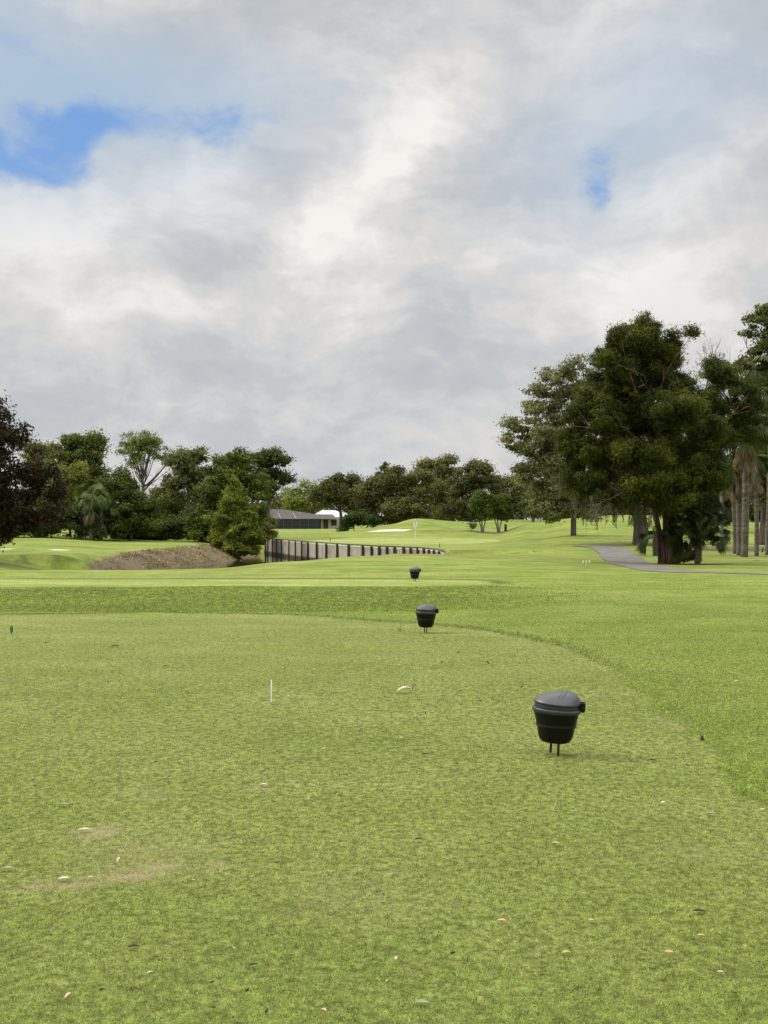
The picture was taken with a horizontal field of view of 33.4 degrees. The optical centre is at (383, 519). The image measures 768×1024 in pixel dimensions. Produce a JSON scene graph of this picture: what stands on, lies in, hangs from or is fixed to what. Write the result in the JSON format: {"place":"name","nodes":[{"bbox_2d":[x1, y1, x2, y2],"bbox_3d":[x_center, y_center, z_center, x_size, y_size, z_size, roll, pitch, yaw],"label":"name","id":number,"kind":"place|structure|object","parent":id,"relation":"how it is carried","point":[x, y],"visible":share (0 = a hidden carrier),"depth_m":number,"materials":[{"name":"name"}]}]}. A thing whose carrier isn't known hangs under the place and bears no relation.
{"place":"outdoors","nodes":[
{"label":"outdoors","id":0,"kind":"place"},
{"bbox_2d":[155,550,306,569],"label":"water","id":1,"kind":"structure","parent":0,"point":[261,558],"depth_m":101.31,"materials":[{"name":"green liquid"}]},
{"bbox_2d":[0,515,767,1023],"bbox_3d":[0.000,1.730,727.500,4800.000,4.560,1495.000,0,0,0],"label":"ground","id":2,"kind":"structure","parent":0,"point":[516,551],"depth_m":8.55,"materials":[{"name":"green plant"}]},
{"bbox_2d":[8,433,66,534],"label":"oak tree","id":3,"kind":"object","parent":2,"relation":"on","point":[40,444],"visible":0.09,"depth_m":127.31,"materials":[{"name":"green plant"}]},
{"bbox_2d":[0,389,80,551],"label":"magnolia tree","id":4,"kind":"object","parent":2,"relation":"on","point":[17,499],"visible":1,"depth_m":73.67,"materials":[{"name":"green plant"}]},
{"bbox_2d":[30,459,97,536],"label":"bright leaf tree","id":5,"kind":"object","parent":2,"relation":"on","point":[78,477],"visible":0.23,"depth_m":117.38,"materials":[{"name":"green plant"}]},
{"bbox_2d":[3,491,127,540],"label":"undergrowth shrub","id":6,"kind":"object","parent":2,"relation":"on","point":[73,522],"visible":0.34,"depth_m":111.19,"materials":[{"name":"green plant"}]},
{"bbox_2d":[40,428,118,510],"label":"oak tree","id":7,"kind":"object","parent":2,"relation":"on","point":[83,447],"visible":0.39,"depth_m":123.17,"materials":[{"name":"green plant"}]},
{"bbox_2d":[68,479,112,540],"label":"cabbage palm","id":8,"kind":"object","parent":2,"relation":"on","point":[82,490],"visible":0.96,"depth_m":110.66,"materials":[{"name":"green plant"}]},
{"bbox_2d":[80,497,119,540],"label":"cabbage palm","id":9,"kind":"object","parent":2,"relation":"on","point":[87,509],"visible":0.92,"depth_m":111.34,"materials":[{"name":"green plant"}]},
{"bbox_2d":[78,465,169,540],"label":"dense tree","id":10,"kind":"object","parent":2,"relation":"on","point":[122,488],"visible":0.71,"depth_m":113.16,"materials":[{"name":"green plant"}]},
{"bbox_2d":[111,428,179,496],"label":"round topped tree","id":11,"kind":"object","parent":2,"relation":"on","point":[144,444],"visible":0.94,"depth_m":164.62,"materials":[{"name":"green plant"}]},
{"bbox_2d":[109,511,210,542],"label":"undergrowth shrub","id":12,"kind":"object","parent":2,"relation":"on","point":[173,529],"visible":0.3,"depth_m":117.97,"materials":[{"name":"green plant"}]},
{"bbox_2d":[144,486,176,518],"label":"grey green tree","id":13,"kind":"object","parent":2,"relation":"on","point":[155,501],"visible":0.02,"depth_m":149.48,"materials":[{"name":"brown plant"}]},
{"bbox_2d":[95,543,241,569],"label":"dry grass","id":14,"kind":"structure","parent":2,"relation":"on","point":[204,547],"depth_m":91.99,"materials":[{"name":"brown plant"}]},
{"bbox_2d":[146,444,224,539],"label":"broad tree","id":15,"kind":"object","parent":2,"relation":"on","point":[187,474],"visible":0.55,"depth_m":126.96,"materials":[{"name":"green plant"}]},
{"bbox_2d":[178,446,277,541],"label":"broad tree","id":16,"kind":"object","parent":2,"relation":"on","point":[239,463],"visible":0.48,"depth_m":117.17,"materials":[{"name":"plant"}]},
{"bbox_2d":[200,468,273,558],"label":"cypress tree","id":17,"kind":"object","parent":2,"relation":"on","point":[237,526],"visible":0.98,"depth_m":106.26,"materials":[{"name":"green plant"}]},
{"bbox_2d":[260,515,280,552],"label":"bank shrub","id":18,"kind":"object","parent":2,"relation":"on","point":[271,524],"visible":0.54,"depth_m":126.57,"materials":[{"name":"green plant"}]},
{"bbox_2d":[250,445,296,529],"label":"airy tree","id":19,"kind":"object","parent":2,"relation":"on","point":[267,459],"visible":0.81,"depth_m":135.54,"materials":[{"name":"green plant"}]},
{"bbox_2d":[260,494,320,513],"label":"tree","id":20,"kind":"object","parent":2,"relation":"on","point":[274,504],"visible":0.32,"depth_m":307.30,"materials":[{"name":"green plant"}]},
{"bbox_2d":[270,509,339,528],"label":"pool house","id":21,"kind":"structure","parent":2,"relation":"on","point":[290,519],"depth_m":270.12,"materials":[{"name":"beige paint"}]},
{"bbox_2d":[323,520,327,528],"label":"door","id":22,"kind":"structure","parent":21,"relation":"in","point":[325,522],"depth_m":270.11,"materials":[{"name":"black glass"}]},
{"bbox_2d":[331,520,336,525],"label":"window","id":23,"kind":"structure","parent":21,"relation":"in","point":[333,522],"depth_m":270.11,"materials":[{"name":"black glass"}]},
{"bbox_2d":[277,477,335,513],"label":"tree","id":24,"kind":"object","parent":2,"relation":"on","point":[293,498],"visible":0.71,"depth_m":298.64,"materials":[{"name":"green plant"}]},
{"bbox_2d":[316,510,346,522],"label":"white roofed house","id":25,"kind":"structure","parent":2,"relation":"on","point":[335,513],"depth_m":286.92,"materials":[{"name":"beige paint"}]},
{"bbox_2d":[304,471,363,531],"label":"live oak","id":26,"kind":"object","parent":2,"relation":"on","point":[334,489],"visible":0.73,"depth_m":164.24,"materials":[{"name":"green plant"}]},
{"bbox_2d":[265,538,445,559],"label":"retaining wall","id":27,"kind":"structure","parent":2,"relation":"on","point":[303,550],"depth_m":97.99,"materials":[{"name":"beige concrete"}]},
{"bbox_2d":[335,508,381,531],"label":"hedge shrub","id":28,"kind":"object","parent":2,"relation":"on","point":[351,519],"visible":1,"depth_m":149.44,"materials":[{"name":"green plant"}]},
{"bbox_2d":[346,472,401,527],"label":"live oak","id":29,"kind":"object","parent":2,"relation":"on","point":[368,495],"visible":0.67,"depth_m":159.13,"materials":[{"name":"green plant"}]},
{"bbox_2d":[374,461,391,524],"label":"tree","id":30,"kind":"object","parent":2,"relation":"on","point":[383,468],"visible":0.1,"depth_m":184.62,"materials":[{"name":"green plant"}]},
{"bbox_2d":[0,625,767,1023],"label":"leaf litter","id":31,"kind":"object","parent":2,"relation":"on","point":[364,865],"visible":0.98,"depth_m":5.28,"materials":[{"name":"brown plant"}]},
{"bbox_2d":[375,461,441,522],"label":"live oak","id":32,"kind":"object","parent":2,"relation":"on","point":[403,502],"visible":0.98,"depth_m":156.70,"materials":[{"name":"green plant"}]},
{"bbox_2d":[409,567,420,580],"bbox_3d":[0.926,1.680,37.998,0.359,0.563,0.290,1,0,10],"label":"litter bin","id":33,"kind":"object","parent":2,"relation":"on","point":[414,572],"visible":1,"depth_m":37.90,"materials":[{"name":"black plastic"}]},
{"bbox_2d":[414,519,416,541],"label":"flagstick","id":34,"kind":"object","parent":2,"relation":"on","point":[415,524],"visible":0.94,"depth_m":105.48,"materials":[{"name":"white paint"}]},
{"bbox_2d":[87,493,752,525],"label":"woodland","id":35,"kind":"object","parent":2,"relation":"on","point":[519,517],"depth_m":413.68,"materials":[{"name":"green plant"}]},
{"bbox_2d":[414,999,429,1002],"bbox_3d":[0.126,1.583,4.206,0.055,0.008,0.023,0,0,10],"label":"fallen leaf","id":36,"kind":"object","parent":2,"relation":"on","point":[423,1000],"visible":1,"depth_m":4.21,"materials":[{"name":"green plant"}]},
{"bbox_2d":[415,604,438,632],"bbox_3d":[0.646,1.558,19.393,0.359,0.563,0.290,2,1,14],"label":"litter bin","id":37,"kind":"object","parent":2,"relation":"on","point":[426,614],"visible":0.99,"depth_m":19.29,"materials":[{"name":"black plastic"}]},
{"bbox_2d":[406,451,463,520],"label":"live oak","id":38,"kind":"object","parent":2,"relation":"on","point":[442,465],"visible":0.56,"depth_m":171.20,"materials":[{"name":"green plant"}]},
{"bbox_2d":[434,458,510,521],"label":"live oak","id":39,"kind":"object","parent":2,"relation":"on","point":[477,475],"visible":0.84,"depth_m":159.20,"materials":[{"name":"green plant"}]},
{"bbox_2d":[463,488,499,531],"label":"crape myrtle","id":40,"kind":"object","parent":2,"relation":"on","point":[480,505],"visible":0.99,"depth_m":123.50,"materials":[{"name":"green plant"}]},
{"bbox_2d":[488,489,513,531],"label":"crape myrtle","id":41,"kind":"object","parent":2,"relation":"on","point":[503,510],"visible":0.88,"depth_m":124.56,"materials":[{"name":"green plant"}]},
{"bbox_2d":[494,473,536,518],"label":"live oak","id":42,"kind":"object","parent":2,"relation":"on","point":[515,490],"visible":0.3,"depth_m":168.50,"materials":[{"name":"green plant"}]},
{"bbox_2d":[515,494,545,521],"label":"crape myrtle","id":43,"kind":"object","parent":2,"relation":"on","point":[523,503],"visible":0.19,"depth_m":149.81,"materials":[{"name":"green plant"}]},
{"bbox_2d":[515,479,558,518],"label":"live oak","id":44,"kind":"object","parent":2,"relation":"on","point":[524,495],"visible":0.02,"depth_m":164.59,"materials":[{"name":"green plant"}]},
{"bbox_2d":[493,353,608,535],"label":"pale oak","id":45,"kind":"object","parent":2,"relation":"on","point":[542,462],"visible":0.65,"depth_m":97.42,"materials":[{"name":"green plant"}]},
{"bbox_2d":[532,690,585,755],"bbox_3d":[1.185,1.445,8.730,0.359,0.563,0.290,3,3,12],"label":"litter bin","id":46,"kind":"object","parent":2,"relation":"on","point":[557,713],"visible":0.98,"depth_m":8.63,"materials":[{"name":"black plastic"}]},
{"bbox_2d":[602,503,650,514],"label":"background tree","id":47,"kind":"object","parent":2,"relation":"on","point":[625,510],"depth_m":149.64,"materials":[{"name":"green plant"}]},
{"bbox_2d":[553,433,728,544],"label":"mossy oak","id":48,"kind":"object","parent":2,"relation":"on","point":[622,466],"visible":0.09,"depth_m":83.59,"materials":[{"name":"green plant"}]},
{"bbox_2d":[548,308,735,563],"bbox_3d":[11.205,-3.646,56.098,8.112,11.844,6.840,0,0,0],"label":"cedar tree","id":49,"kind":"object","parent":2,"relation":"on","point":[619,394],"visible":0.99,"depth_m":55.19,"materials":[{"name":"green plant"}]},
{"bbox_2d":[635,530,662,555],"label":"fan palm","id":50,"kind":"object","parent":2,"relation":"on","point":[641,547],"visible":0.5,"depth_m":65.89,"materials":[{"name":"green plant"}]},
{"bbox_2d":[669,545,693,563],"bbox_3d":[13.162,1.574,56.185,1.519,1.366,1.036,0,0,0],"label":"shrub","id":51,"kind":"object","parent":2,"relation":"on","point":[679,560],"visible":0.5,"depth_m":56.03,"materials":[{"name":"green plant"}]},
{"bbox_2d":[659,482,734,563],"bbox_3d":[13.567,0.214,55.518,3.263,3.872,3.385,0,0,0],"label":"fan palm","id":52,"kind":"object","parent":2,"relation":"on","point":[699,529],"visible":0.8,"depth_m":55.18,"materials":[{"name":"green plant"}]},
{"bbox_2d":[697,339,727,536],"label":"palm tree","id":53,"kind":"object","parent":2,"relation":"on","point":[721,498],"visible":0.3,"depth_m":91.93,"materials":[{"name":"green plant"}]},
{"bbox_2d":[682,351,767,560],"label":"cedar tree","id":54,"kind":"object","parent":2,"relation":"on","point":[718,377],"visible":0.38,"depth_m":60.60,"materials":[{"name":"green plant"}]},
{"bbox_2d":[694,302,767,399],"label":"water oak","id":55,"kind":"object","parent":2,"relation":"on","point":[760,317],"visible":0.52,"depth_m":83.81,"materials":[{"name":"green plant"}]},
{"bbox_2d":[712,488,751,526],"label":"background tree","id":56,"kind":"object","parent":2,"relation":"on","point":[727,506],"visible":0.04,"depth_m":148.84,"materials":[{"name":"green plant"}]},
{"bbox_2d":[723,468,741,553],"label":"cabbage palm","id":57,"kind":"object","parent":2,"relation":"on","point":[733,521],"visible":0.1,"depth_m":73.90,"materials":[{"name":"brown plant"}]},
{"bbox_2d":[717,411,767,556],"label":"cabbage palm","id":58,"kind":"object","parent":2,"relation":"on","point":[744,458],"visible":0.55,"depth_m":65.83,"materials":[{"name":"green plant"}]},
{"bbox_2d":[724,474,760,529],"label":"background tree","id":59,"kind":"object","parent":2,"relation":"on","point":[751,510],"visible":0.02,"depth_m":134.42,"materials":[{"name":"green plant"}]},
{"bbox_2d":[727,454,763,555],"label":"cabbage palm","id":60,"kind":"object","parent":2,"relation":"on","point":[736,495],"visible":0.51,"depth_m":69.86,"materials":[{"name":"brown plant"}]},
{"bbox_2d":[727,355,767,412],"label":"cabbage palm","id":61,"kind":"object","parent":2,"relation":"on","point":[749,369],"visible":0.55,"depth_m":73.20,"materials":[{"name":"green plant"}]},
{"bbox_2d":[729,411,766,544],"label":"background tree","id":62,"kind":"object","parent":2,"relation":"on","point":[762,497],"visible":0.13,"depth_m":91.79,"materials":[{"name":"green plant"}]},
{"bbox_2d":[729,445,767,555],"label":"cabbage palm","id":63,"kind":"object","parent":2,"relation":"on","point":[756,481],"visible":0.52,"depth_m":68.90,"materials":[{"name":"brown plant"}]},
{"bbox_2d":[731,376,767,554],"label":"cabbage palm","id":64,"kind":"object","parent":2,"relation":"on","point":[760,380],"visible":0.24,"depth_m":71.88,"materials":[{"name":"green plant"}]},
{"bbox_2d":[0,0,767,520],"label":"sky","id":65,"kind":"structure","parent":0,"point":[343,236],"materials":[{"name":"white"}]},
{"bbox_2d":[573,545,767,573],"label":"path","id":66,"kind":"structure","parent":0,"point":[625,557],"depth_m":59.12,"materials":[{"name":"concrete"}]},
{"bbox_2d":[679,513,760,522],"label":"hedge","id":67,"kind":"object","parent":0,"point":[751,517],"visible":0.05,"depth_m":171.30,"materials":[{"name":"green plant"}]}
]}

